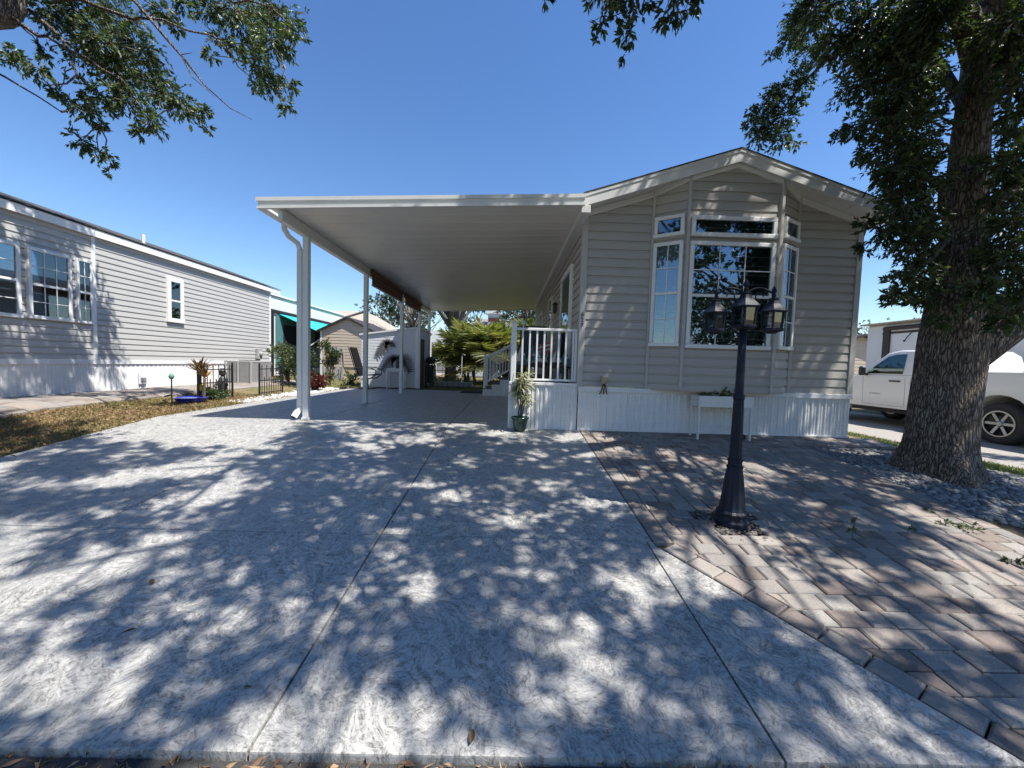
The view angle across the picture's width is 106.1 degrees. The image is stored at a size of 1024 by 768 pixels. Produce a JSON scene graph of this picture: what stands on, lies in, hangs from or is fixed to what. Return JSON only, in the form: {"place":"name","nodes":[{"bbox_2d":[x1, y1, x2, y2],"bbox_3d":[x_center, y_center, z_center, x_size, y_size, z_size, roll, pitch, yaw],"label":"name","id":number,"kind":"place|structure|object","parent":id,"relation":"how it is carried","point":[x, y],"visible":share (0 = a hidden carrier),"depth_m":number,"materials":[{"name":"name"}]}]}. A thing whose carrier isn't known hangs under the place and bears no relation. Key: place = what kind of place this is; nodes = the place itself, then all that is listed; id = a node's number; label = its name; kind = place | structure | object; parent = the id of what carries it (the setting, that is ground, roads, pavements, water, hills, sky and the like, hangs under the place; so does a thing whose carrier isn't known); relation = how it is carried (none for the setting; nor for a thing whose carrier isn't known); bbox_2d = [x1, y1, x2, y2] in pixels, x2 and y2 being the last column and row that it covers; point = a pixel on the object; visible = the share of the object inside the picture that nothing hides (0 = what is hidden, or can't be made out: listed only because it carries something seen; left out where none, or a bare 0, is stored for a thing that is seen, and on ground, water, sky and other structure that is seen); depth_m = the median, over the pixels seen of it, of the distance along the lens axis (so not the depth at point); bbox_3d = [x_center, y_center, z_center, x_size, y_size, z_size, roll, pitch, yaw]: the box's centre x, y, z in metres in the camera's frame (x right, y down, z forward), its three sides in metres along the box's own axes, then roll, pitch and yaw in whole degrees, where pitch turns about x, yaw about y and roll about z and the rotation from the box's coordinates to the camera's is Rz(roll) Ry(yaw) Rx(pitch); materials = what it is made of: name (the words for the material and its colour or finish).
{"place":"outdoors","nodes":[
{"label":"outdoors","id":0,"kind":"place"},
{"bbox_2d":[0,757,587,767],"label":"street","id":1,"kind":"structure","parent":0,"point":[107,763],"depth_m":1.32,"materials":[{"name":"asphalt"}]},
{"bbox_2d":[0,751,879,767],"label":"leaf litter","id":2,"kind":"object","parent":1,"relation":"on","point":[408,763],"visible":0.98,"depth_m":1.32,"materials":[{"name":"brown plant"}]},
{"bbox_2d":[348,347,381,388],"bbox_3d":[-4.681,-0.502,12.296,0.879,1.300,0.616,2,3,-1],"label":"swivel chair","id":3,"kind":"object","parent":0,"point":[356,359],"visible":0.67,"depth_m":12.16,"materials":[{"name":"black"}]},
{"bbox_2d":[431,311,534,376],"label":"grey roof house","id":4,"kind":"structure","parent":0,"point":[492,316],"depth_m":27.48,"materials":[{"name":"white plastic"}]},
{"bbox_2d":[0,388,1023,767],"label":"driveway","id":5,"kind":"structure","parent":0,"point":[426,576],"depth_m":1.97,"materials":[{"name":"paint"}]},
{"bbox_2d":[255,194,590,419],"bbox_3d":[-1.214,-1.202,9.933,4.315,3.152,9.852,2,3,-1],"label":"carport","id":6,"kind":"object","parent":5,"relation":"on","point":[491,252],"visible":0.86,"depth_m":6.17,"materials":[{"name":"white paint"}]},
{"bbox_2d":[371,270,404,302],"bbox_3d":[-2.996,-2.328,9.412,0.100,0.340,2.400,2,3,-1],"label":"roller shade","id":7,"kind":"object","parent":6,"relation":"attached to","point":[384,285],"visible":1,"depth_m":9.14,"materials":[{"name":"brown fabric"}]},
{"bbox_2d":[404,293,421,313],"bbox_3d":[-3.019,-2.455,11.834,0.100,0.340,1.950,2,3,-1],"label":"roller shade","id":8,"kind":"object","parent":6,"relation":"attached to","point":[413,303],"visible":0.97,"depth_m":11.68,"materials":[{"name":"brown fabric"}]},
{"bbox_2d":[460,391,482,393],"bbox_3d":[-1.257,0.256,12.019,0.670,0.019,0.600,2,3,-1],"label":"door mat","id":9,"kind":"object","parent":5,"relation":"on","point":[480,392],"depth_m":11.89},
{"bbox_2d":[469,729,474,743],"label":"fallen leaf","id":10,"kind":"object","parent":5,"relation":"on","point":[471,735],"visible":1,"depth_m":1.40,"materials":[{"name":"brown plant"}]},
{"bbox_2d":[504,372,538,431],"bbox_3d":[0.146,0.246,5.500,0.571,0.846,0.551,2,3,-1],"label":"potted dracaena","id":11,"kind":"object","parent":5,"relation":"on","point":[520,422],"visible":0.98,"depth_m":5.43,"materials":[{"name":"plant"}]},
{"bbox_2d":[482,321,577,429],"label":"porch deck","id":12,"kind":"structure","parent":5,"relation":"on","point":[555,407],"depth_m":5.63,"materials":[{"name":"white vinyl"},{"name":"white painted aluminium"},{"name":"grey concrete"}]},
{"bbox_2d":[517,326,549,378],"bbox_3d":[0.387,-0.588,7.181,0.574,1.037,0.633,2,3,-1],"label":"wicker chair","id":13,"kind":"object","parent":12,"relation":"on","point":[533,339],"visible":0.38,"depth_m":7.38,"materials":[{"name":"black wicker"}]},
{"bbox_2d":[523,332,549,377],"bbox_3d":[0.544,-0.654,8.531,0.574,1.037,0.633,2,3,-1],"label":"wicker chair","id":14,"kind":"object","parent":12,"relation":"on","point":[546,356],"visible":0.17,"depth_m":8.72,"materials":[{"name":"black wicker"}]},
{"bbox_2d":[517,365,569,382],"bbox_3d":[0.490,-0.161,6.255,0.830,0.285,0.400,2,3,-1],"label":"bench table","id":15,"kind":"object","parent":12,"relation":"on","point":[538,366],"visible":0.58,"depth_m":6.05,"materials":[{"name":"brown wood"}]},
{"bbox_2d":[516,341,526,364],"bbox_3d":[0.154,-0.491,6.104,0.185,0.370,0.040,2,3,-1],"label":"sailboat ornament","id":16,"kind":"object","parent":15,"relation":"on","point":[519,357],"visible":0.74,"depth_m":6.10,"materials":[{"name":"white wood"}]},
{"bbox_2d":[526,343,534,364],"bbox_3d":[0.332,-0.498,6.346,0.185,0.370,0.040,2,3,-1],"label":"sailboat ornament","id":17,"kind":"object","parent":15,"relation":"on","point":[532,354],"visible":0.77,"depth_m":6.34,"materials":[{"name":"white wood"}]},
{"bbox_2d":[532,352,542,364],"bbox_3d":[0.407,-0.418,6.111,0.185,0.240,0.040,2,3,-1],"label":"sailboat ornament","id":18,"kind":"object","parent":15,"relation":"on","point":[534,361],"visible":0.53,"depth_m":6.11,"materials":[{"name":"white wood"}]},
{"bbox_2d":[537,344,547,364],"bbox_3d":[0.511,-0.484,6.369,0.185,0.350,0.040,2,3,-1],"label":"sailboat ornament","id":19,"kind":"object","parent":15,"relation":"on","point":[541,354],"visible":0.61,"depth_m":6.36,"materials":[{"name":"white wood"}]},
{"bbox_2d":[539,342,549,353],"bbox_3d":[0.546,-0.515,6.401,0.206,0.410,0.013,1,3,-5],"label":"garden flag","id":20,"kind":"object","parent":15,"relation":"on","point":[547,345],"visible":0.43,"depth_m":6.39,"materials":[{"name":"red fabric"}]},
{"bbox_2d":[552,347,561,365],"bbox_3d":[0.708,-0.440,6.112,0.185,0.300,0.040,2,3,-1],"label":"sailboat ornament","id":21,"kind":"object","parent":15,"relation":"on","point":[554,358],"visible":0.81,"depth_m":6.11,"materials":[{"name":"white wood"}]},
{"bbox_2d":[560,352,570,365],"bbox_3d":[0.852,-0.422,6.155,0.185,0.270,0.040,2,3,-1],"label":"sailboat ornament","id":22,"kind":"object","parent":15,"relation":"on","point":[567,360],"visible":0.53,"depth_m":6.15,"materials":[{"name":"white wood"}]},
{"bbox_2d":[0,359,1023,760],"bbox_3d":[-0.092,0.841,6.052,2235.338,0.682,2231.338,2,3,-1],"label":"ground","id":23,"kind":"structure","parent":0,"point":[1018,531],"depth_m":8.40,"materials":[{"name":"soil"}]},
{"bbox_2d":[0,192,279,397],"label":"manufactured home","id":24,"kind":"object","parent":23,"relation":"on","point":[123,311],"visible":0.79,"depth_m":7.73,"materials":[{"name":"grey plastic"}]},
{"bbox_2d":[0,239,23,317],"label":"window","id":25,"kind":"structure","parent":24,"relation":"in","point":[10,265],"depth_m":6.18,"materials":[{"name":"white plastic"}]},
{"bbox_2d":[24,245,74,321],"bbox_3d":[-8.068,-1.717,6.727,0.070,1.200,0.685,2,3,-2],"label":"window","id":26,"kind":"structure","parent":24,"relation":"in","point":[49,293],"depth_m":6.69,"materials":[{"name":"white plastic"}]},
{"bbox_2d":[74,258,94,323],"bbox_3d":[-8.087,-1.744,7.283,0.070,1.195,0.300,2,3,-2],"label":"window","id":27,"kind":"structure","parent":24,"relation":"in","point":[83,273],"depth_m":7.27,"materials":[{"name":"white plastic"}]},
{"bbox_2d":[165,276,184,323],"bbox_3d":[-8.154,-2.019,9.325,0.070,1.065,0.490,2,3,-2],"label":"window","id":28,"kind":"structure","parent":24,"relation":"in","point":[174,287],"depth_m":9.30,"materials":[{"name":"white plastic"}]},
{"bbox_2d":[256,348,263,360],"bbox_3d":[-8.244,-0.773,12.595,0.174,0.770,0.222,2,3,-1],"label":"electric meter","id":29,"kind":"object","parent":24,"relation":"attached to","point":[259,353],"visible":0.89,"depth_m":12.52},
{"bbox_2d":[0,391,293,456],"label":"lawn","id":30,"kind":"structure","parent":23,"relation":"on","point":[213,403],"depth_m":5.46,"materials":[{"name":"plant"}]},
{"bbox_2d":[0,401,221,455],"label":"leaf litter","id":31,"kind":"object","parent":30,"relation":"on","point":[43,432],"visible":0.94,"depth_m":5.34,"materials":[{"name":"brown plant"}]},
{"bbox_2d":[0,380,296,417],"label":"footpath","id":32,"kind":"structure","parent":23,"relation":"on","point":[21,405],"depth_m":6.69,"materials":[{"name":"concrete"}]},
{"bbox_2d":[0,0,312,180],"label":"street oak","id":33,"kind":"object","parent":23,"relation":"on","point":[14,14],"visible":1,"depth_m":5.74,"materials":[{"name":"green plant"}]},
{"bbox_2d":[164,373,174,403],"bbox_3d":[-6.495,0.105,7.311,0.147,0.630,0.094,2,3,-1],"label":"solar light","id":34,"kind":"object","parent":23,"relation":"on","point":[171,376],"visible":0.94,"depth_m":7.30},
{"bbox_2d":[173,396,208,402],"bbox_3d":[-6.317,0.310,7.587,0.550,0.105,0.550,2,3,-1],"label":"glazed bowl","id":35,"kind":"object","parent":23,"relation":"on","point":[188,399],"visible":0.97,"depth_m":7.45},
{"bbox_2d":[183,356,218,395],"bbox_3d":[-6.476,-0.120,7.936,0.646,0.952,0.628,1,3,-18],"label":"dry palm","id":36,"kind":"object","parent":23,"relation":"on","point":[199,364],"visible":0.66,"depth_m":7.94,"materials":[{"name":"brown plant"}]},
{"bbox_2d":[193,365,218,401],"bbox_3d":[-6.205,-0.009,7.768,0.390,0.772,0.473,4,4,41],"label":"dry palm","id":37,"kind":"object","parent":23,"relation":"on","point":[204,373],"visible":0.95,"depth_m":7.73,"materials":[{"name":"brown plant"}]},
{"bbox_2d":[200,387,226,400],"bbox_3d":[-6.301,0.235,8.153,0.450,0.376,0.466,2,3,-1],"label":"bush","id":38,"kind":"object","parent":23,"relation":"on","point":[212,393],"visible":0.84,"depth_m":8.06,"materials":[{"name":"green plant"}]},
{"bbox_2d":[196,362,233,397],"bbox_3d":[-6.334,-0.034,8.239,0.052,0.861,0.916,2,3,5],"label":"metal fence","id":39,"kind":"object","parent":23,"relation":"on","point":[221,382],"visible":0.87,"depth_m":8.32,"materials":[{"name":"metal"}]},
{"bbox_2d":[208,386,230,396],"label":"bush","id":40,"kind":"object","parent":23,"relation":"on","point":[226,393],"visible":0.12,"depth_m":8.47,"materials":[{"name":"green plant"}]},
{"bbox_2d":[214,368,226,397],"bbox_3d":[-6.484,-0.017,8.629,0.320,0.670,0.254,3,3,27],"label":"garden statue","id":41,"kind":"object","parent":23,"relation":"on","point":[221,373],"visible":0.59,"depth_m":8.61,"materials":[{"name":"grey metal"}]},
{"bbox_2d":[224,360,270,383],"bbox_3d":[-7.780,-0.368,11.372,0.756,0.678,0.936,2,3,-1],"label":"air conditioner","id":42,"kind":"object","parent":23,"relation":"on","point":[245,371],"visible":0.89,"depth_m":10.95,"materials":[{"name":"grey paint"}]},
{"bbox_2d":[195,293,345,376],"bbox_3d":[-11.166,-2.188,18.805,3.070,3.330,7.100,2,3,-1],"label":"park trailer","id":43,"kind":"object","parent":23,"relation":"on","point":[283,329],"visible":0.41,"depth_m":16.66,"materials":[{"name":"white paint"}]},
{"bbox_2d":[280,314,327,360],"bbox_3d":[-8.867,-1.982,18.838,1.586,2.087,5.800,2,3,-1],"label":"teal awning","id":44,"kind":"object","parent":43,"relation":"attached to","point":[316,325],"visible":0.04,"depth_m":17.14,"materials":[{"name":"fabric"}]},
{"bbox_2d":[258,363,282,395],"bbox_3d":[-6.099,-0.106,9.760,0.052,0.861,1.032,2,3,-2],"label":"metal fence","id":45,"kind":"object","parent":23,"relation":"on","point":[266,380],"visible":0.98,"depth_m":9.67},
{"bbox_2d":[266,341,296,382],"bbox_3d":[-7.141,-0.700,12.202,1.013,1.378,1.146,2,3,-1],"label":"bush","id":46,"kind":"object","parent":23,"relation":"on","point":[285,351],"visible":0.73,"depth_m":12.08,"materials":[{"name":"green plant"}]},
{"bbox_2d":[230,387,341,402],"bbox_3d":[-5.661,0.253,10.171,1.017,0.074,4.682,1,3,-5],"label":"white stone border","id":47,"kind":"object","parent":23,"relation":"on","point":[294,392],"visible":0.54,"depth_m":9.69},
{"bbox_2d":[277,347,317,382],"bbox_3d":[-6.554,-0.505,11.927,1.075,1.312,1.073,2,3,-1],"label":"bush","id":48,"kind":"object","parent":23,"relation":"on","point":[289,366],"visible":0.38,"depth_m":11.74,"materials":[{"name":"green plant"}]},
{"bbox_2d":[311,371,327,389],"bbox_3d":[-5.755,-0.078,11.313,0.707,0.655,0.723,2,3,-1],"label":"bush","id":49,"kind":"object","parent":23,"relation":"on","point":[317,382],"visible":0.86,"depth_m":11.20,"materials":[{"name":"red plant"}]},
{"bbox_2d":[318,337,342,385],"bbox_3d":[-6.347,-0.788,13.481,0.821,1.739,0.982,2,3,-1],"label":"bush","id":50,"kind":"object","parent":23,"relation":"on","point":[333,356],"visible":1,"depth_m":13.40,"materials":[{"name":"green plant"}]},
{"bbox_2d":[322,347,350,384],"bbox_3d":[-6.535,-0.698,14.823,0.706,1.450,2.882,-1,4,-42],"label":"utility pedestal","id":51,"kind":"object","parent":23,"relation":"on","point":[339,371],"visible":0.35,"depth_m":15.63,"materials":[{"name":"grey paint"}]},
{"bbox_2d":[316,316,384,381],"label":"tan shed","id":52,"kind":"structure","parent":23,"relation":"on","point":[343,332],"depth_m":16.34,"materials":[{"name":"tan vinyl siding"},{"name":"asphalt shingle"},{"name":"white trim"}]},
{"bbox_2d":[341,370,359,384],"bbox_3d":[-6.061,-0.213,14.554,0.612,0.666,0.692,3,3,20],"label":"bush","id":53,"kind":"object","parent":23,"relation":"on","point":[351,378],"visible":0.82,"depth_m":14.42,"materials":[{"name":"green plant"}]},
{"bbox_2d":[330,310,396,329],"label":"roof","id":54,"kind":"structure","parent":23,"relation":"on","point":[376,321],"depth_m":24.65,"materials":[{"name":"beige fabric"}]},
{"bbox_2d":[354,296,406,326],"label":"tree","id":55,"kind":"object","parent":23,"relation":"on","point":[383,317],"visible":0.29,"depth_m":45.77,"materials":[{"name":"green plant"}]},
{"bbox_2d":[359,327,432,387],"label":"white shed","id":56,"kind":"structure","parent":23,"relation":"on","point":[410,342],"depth_m":13.13,"materials":[{"name":"plastic"}]},
{"bbox_2d":[376,338,395,357],"bbox_3d":[-4.312,-1.227,13.078,0.734,0.701,0.022,2,3,-1],"label":"frond wall art","id":57,"kind":"object","parent":56,"relation":"attached to","point":[386,343],"visible":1,"depth_m":13.07,"materials":[{"name":"brown metal"}]},
{"bbox_2d":[381,354,398,372],"bbox_3d":[-4.117,-0.700,13.107,0.800,0.682,0.024,2,3,-1],"label":"frond wall art","id":58,"kind":"object","parent":56,"relation":"attached to","point":[390,360],"visible":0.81,"depth_m":13.10,"materials":[{"name":"brown metal"}]},
{"bbox_2d":[397,352,413,374],"bbox_3d":[-3.639,-0.709,13.111,0.647,0.772,0.024,2,3,-1],"label":"frond wall art","id":59,"kind":"object","parent":56,"relation":"attached to","point":[407,364],"visible":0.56,"depth_m":13.11,"materials":[{"name":"brown metal"}]},
{"bbox_2d":[420,339,424,386],"bbox_3d":[-3.204,-0.752,13.774,0.081,1.693,0.750,2,3,-1],"label":"door","id":60,"kind":"structure","parent":56,"relation":"in","point":[422,360],"depth_m":13.81,"materials":[{"name":"metal"}]},
{"bbox_2d":[386,368,406,388],"bbox_3d":[-3.860,-0.190,12.851,0.600,0.668,0.360,2,3,-1],"label":"side table","id":61,"kind":"object","parent":23,"relation":"on","point":[389,370],"visible":0.95,"depth_m":12.70,"materials":[{"name":"white plastic"}]},
{"bbox_2d":[369,291,439,328],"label":"tree","id":62,"kind":"object","parent":23,"relation":"on","point":[411,321],"visible":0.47,"depth_m":40.29,"materials":[{"name":"green plant"}]},
{"bbox_2d":[389,303,446,329],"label":"tree","id":63,"kind":"object","parent":23,"relation":"on","point":[423,323],"visible":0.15,"depth_m":51.20,"materials":[{"name":"green plant"}]},
{"bbox_2d":[272,374,577,393],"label":"lawn","id":64,"kind":"structure","parent":23,"relation":"on","point":[479,381],"depth_m":14.12,"materials":[{"name":"plant"}]},
{"bbox_2d":[424,357,435,385],"bbox_3d":[-3.100,-0.477,14.556,0.335,1.111,0.920,2,3,-1],"label":"barbecue grill","id":65,"kind":"object","parent":23,"relation":"on","point":[430,360],"visible":0.88,"depth_m":14.45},
{"bbox_2d":[431,338,457,380],"bbox_3d":[-3.205,-1.112,17.953,2.433,2.194,2.061,4,4,42],"label":"palm","id":66,"kind":"object","parent":23,"relation":"on","point":[433,351],"visible":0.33,"depth_m":17.64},
{"bbox_2d":[425,366,474,388],"bbox_3d":[-2.225,-0.206,13.888,1.802,0.861,0.052,2,3,-1],"label":"metal fence","id":67,"kind":"object","parent":23,"relation":"on","point":[442,370],"visible":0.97,"depth_m":13.88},
{"bbox_2d":[429,373,472,387],"bbox_3d":[-2.337,-0.144,14.791,1.650,0.519,0.400,2,3,-1],"label":"flower bed","id":68,"kind":"object","parent":23,"relation":"on","point":[460,384],"visible":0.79,"depth_m":14.61,"materials":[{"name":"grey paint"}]},
{"bbox_2d":[437,311,469,379],"bbox_3d":[-3.680,-4.686,21.010,7.098,9.093,6.978,4,4,36],"label":"tree","id":69,"kind":"object","parent":23,"relation":"on","point":[456,315],"depth_m":20.84,"materials":[{"name":"grey plant"}]},
{"bbox_2d":[431,320,508,381],"bbox_3d":[-2.177,-1.614,18.719,4.466,3.178,4.306,0,4,-36],"label":"palm","id":70,"kind":"object","parent":23,"relation":"on","point":[444,356],"visible":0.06,"depth_m":17.50,"materials":[{"name":"plant"}]},
{"bbox_2d":[444,311,507,330],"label":"tree","id":71,"kind":"object","parent":23,"relation":"on","point":[469,319],"visible":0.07,"depth_m":42.39,"materials":[{"name":"green plant"}]},
{"bbox_2d":[433,314,533,383],"bbox_3d":[-1.157,-1.511,17.750,4.974,3.486,4.892,2,3,-1],"label":"palm","id":72,"kind":"object","parent":23,"relation":"on","point":[472,337],"visible":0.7,"depth_m":16.85,"materials":[{"name":"plant"}]},
{"bbox_2d":[467,317,530,380],"bbox_3d":[0.066,-1.498,18.364,4.869,3.390,4.619,2,3,-1],"label":"palm","id":73,"kind":"object","parent":23,"relation":"on","point":[505,375],"visible":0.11,"depth_m":17.03,"materials":[{"name":"plant"}]},
{"bbox_2d":[491,310,534,373],"bbox_3d":[1.377,-3.966,25.490,5.427,7.513,5.413,2,3,-1],"label":"tree","id":74,"kind":"object","parent":23,"relation":"on","point":[527,316],"visible":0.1,"depth_m":24.95,"materials":[{"name":"green plant"}]},
{"bbox_2d":[500,310,534,319],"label":"tree","id":75,"kind":"object","parent":23,"relation":"on","point":[506,317],"visible":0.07,"depth_m":34.48,"materials":[{"name":"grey plant"}]},
{"bbox_2d":[508,317,534,333],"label":"palm","id":76,"kind":"object","parent":23,"relation":"on","point":[530,321],"visible":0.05,"depth_m":18.70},
{"bbox_2d":[533,147,895,437],"bbox_3d":[3.010,-1.321,10.417,4.372,4.228,10.385,2,3,-1],"label":"mobile home","id":77,"kind":"object","parent":23,"relation":"on","point":[653,261],"visible":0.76,"depth_m":5.50,"materials":[{"name":"beige plastic"}]},
{"bbox_2d":[539,311,542,325],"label":"window","id":78,"kind":"structure","parent":77,"relation":"in","point":[541,314],"depth_m":11.73,"materials":[{"name":"glass"}]},
{"bbox_2d":[547,296,553,343],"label":"window","id":79,"kind":"structure","parent":77,"relation":"in","point":[550,307],"depth_m":9.38,"materials":[{"name":"glass"}]},
{"bbox_2d":[558,264,573,379],"bbox_3d":[0.945,-1.025,6.915,0.070,1.940,1.220,2,3,-1],"label":"door","id":80,"kind":"structure","parent":77,"relation":"in","point":[566,288],"depth_m":6.79,"materials":[{"name":"white plastic"}]},
{"bbox_2d":[599,376,606,394],"bbox_3d":[1.320,0.021,5.557,0.124,0.265,0.070,2,3,-1],"label":"outlet box","id":81,"kind":"object","parent":77,"relation":"attached to","point":[603,380],"visible":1,"depth_m":5.53,"materials":[{"name":"beige plastic"}]},
{"bbox_2d":[648,240,683,346],"bbox_3d":[2.162,-1.255,5.405,0.413,1.450,0.070,4,4,32],"label":"window","id":82,"kind":"structure","parent":77,"relation":"in","point":[666,288],"depth_m":5.41,"materials":[{"name":"white plastic"}]},
{"bbox_2d":[653,213,684,238],"bbox_3d":[2.190,-2.194,5.355,0.413,0.290,0.070,4,4,32],"label":"window","id":83,"kind":"structure","parent":77,"relation":"in","point":[680,223],"depth_m":5.35,"materials":[{"name":"white plastic"}]},
{"bbox_2d":[684,240,776,350],"bbox_3d":[2.994,-1.206,5.284,1.188,1.455,0.070,2,3,-1],"label":"window","id":84,"kind":"structure","parent":77,"relation":"in","point":[731,335],"depth_m":5.29,"materials":[{"name":"glass"}]},
{"bbox_2d":[690,215,777,239],"bbox_3d":[3.023,-2.132,5.235,1.185,0.280,0.070,2,3,-1],"label":"window","id":85,"kind":"structure","parent":77,"relation":"in","point":[745,224],"depth_m":5.24,"materials":[{"name":"white plastic"}]},
{"bbox_2d":[776,243,798,350],"bbox_3d":[3.880,-1.205,5.423,0.434,1.450,0.070,0,4,-32],"label":"window","id":86,"kind":"structure","parent":77,"relation":"in","point":[790,254],"depth_m":5.43,"materials":[{"name":"glass"}]},
{"bbox_2d":[783,216,800,243],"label":"window","id":87,"kind":"structure","parent":77,"relation":"in","point":[792,228],"depth_m":5.36,"materials":[{"name":"white plastic"}]},
{"bbox_2d":[854,334,867,374],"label":"cottage","id":88,"kind":"structure","parent":23,"relation":"on","point":[861,349],"depth_m":22.12,"materials":[{"name":"beige plastic"}]},
{"bbox_2d":[857,319,869,333],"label":"tree","id":89,"kind":"object","parent":23,"relation":"on","point":[859,328],"visible":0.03,"depth_m":39.83,"materials":[{"name":"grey plant"}]},
{"bbox_2d":[810,447,1023,528],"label":"stone bed","id":90,"kind":"object","parent":23,"relation":"on","point":[1002,502],"visible":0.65,"depth_m":3.93,"materials":[{"name":"gravel"}]},
{"bbox_2d":[542,0,1023,488],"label":"oak tree","id":91,"kind":"object","parent":90,"relation":"on","point":[971,329],"visible":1,"depth_m":4.06,"materials":[{"name":"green plant"}]},
{"bbox_2d":[847,431,1023,476],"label":"lawn","id":92,"kind":"structure","parent":23,"relation":"on","point":[989,465],"depth_m":5.13,"materials":[{"name":"plant"}]},
{"bbox_2d":[848,411,1023,468],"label":"gravel drive","id":93,"kind":"structure","parent":23,"relation":"on","point":[880,426],"depth_m":7.69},
{"bbox_2d":[810,350,1023,445],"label":"pickup truck","id":94,"kind":"object","parent":93,"relation":"on","point":[882,385],"visible":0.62,"depth_m":7.93,"materials":[{"name":"white paint"}]},
{"bbox_2d":[860,318,1023,368],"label":"house","id":95,"kind":"structure","parent":23,"relation":"on","point":[885,339],"depth_m":11.54,"materials":[{"name":"white metal"}]},
{"bbox_2d":[0,0,1023,333],"label":"sky","id":96,"kind":"structure","parent":0,"point":[397,97],"materials":[{"name":"blue"}]},
{"bbox_2d":[580,430,1023,761],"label":"patio","id":97,"kind":"structure","parent":0,"point":[935,609],"depth_m":2.60,"materials":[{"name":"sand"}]},
{"bbox_2d":[689,394,752,440],"bbox_3d":[2.937,0.469,5.431,0.746,0.608,0.260,2,3,-1],"label":"planter box","id":98,"kind":"object","parent":97,"relation":"on","point":[717,401],"visible":0.8,"depth_m":5.29,"materials":[{"name":"white paint"}]},
{"bbox_2d":[690,505,776,544],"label":"gravel","id":99,"kind":"structure","parent":97,"relation":"on","point":[755,531],"depth_m":2.98,"materials":[{"name":"gravel"}]},
{"bbox_2d":[703,279,787,529],"bbox_3d":[1.769,0.150,3.009,0.600,1.912,0.258,2,3,-1],"label":"lamp post","id":100,"kind":"object","parent":99,"relation":"on","point":[731,512],"visible":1,"depth_m":2.97,"materials":[{"name":"black metal"}]},
{"bbox_2d":[846,514,857,538],"bbox_3d":[2.513,1.057,2.846,0.058,0.190,0.088,3,3,30],"label":"weed","id":101,"kind":"object","parent":97,"relation":"on","point":[853,520],"visible":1,"depth_m":2.84,"materials":[{"name":"green plant"}]},
{"bbox_2d":[934,518,956,524],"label":"weed","id":102,"kind":"object","parent":97,"relation":"on","point":[947,520],"visible":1,"depth_m":3.12,"materials":[{"name":"green plant"}]},
{"bbox_2d":[949,521,985,530],"bbox_3d":[3.629,1.136,3.047,0.194,0.082,0.172,2,3,12],"label":"weed","id":103,"kind":"object","parent":97,"relation":"on","point":[963,524],"visible":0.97,"depth_m":3.06,"materials":[{"name":"green plant"}]},
{"bbox_2d":[1000,555,1023,565],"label":"weed","id":104,"kind":"object","parent":97,"relation":"on","point":[1017,560],"visible":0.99,"depth_m":2.59,"materials":[{"name":"green plant"}]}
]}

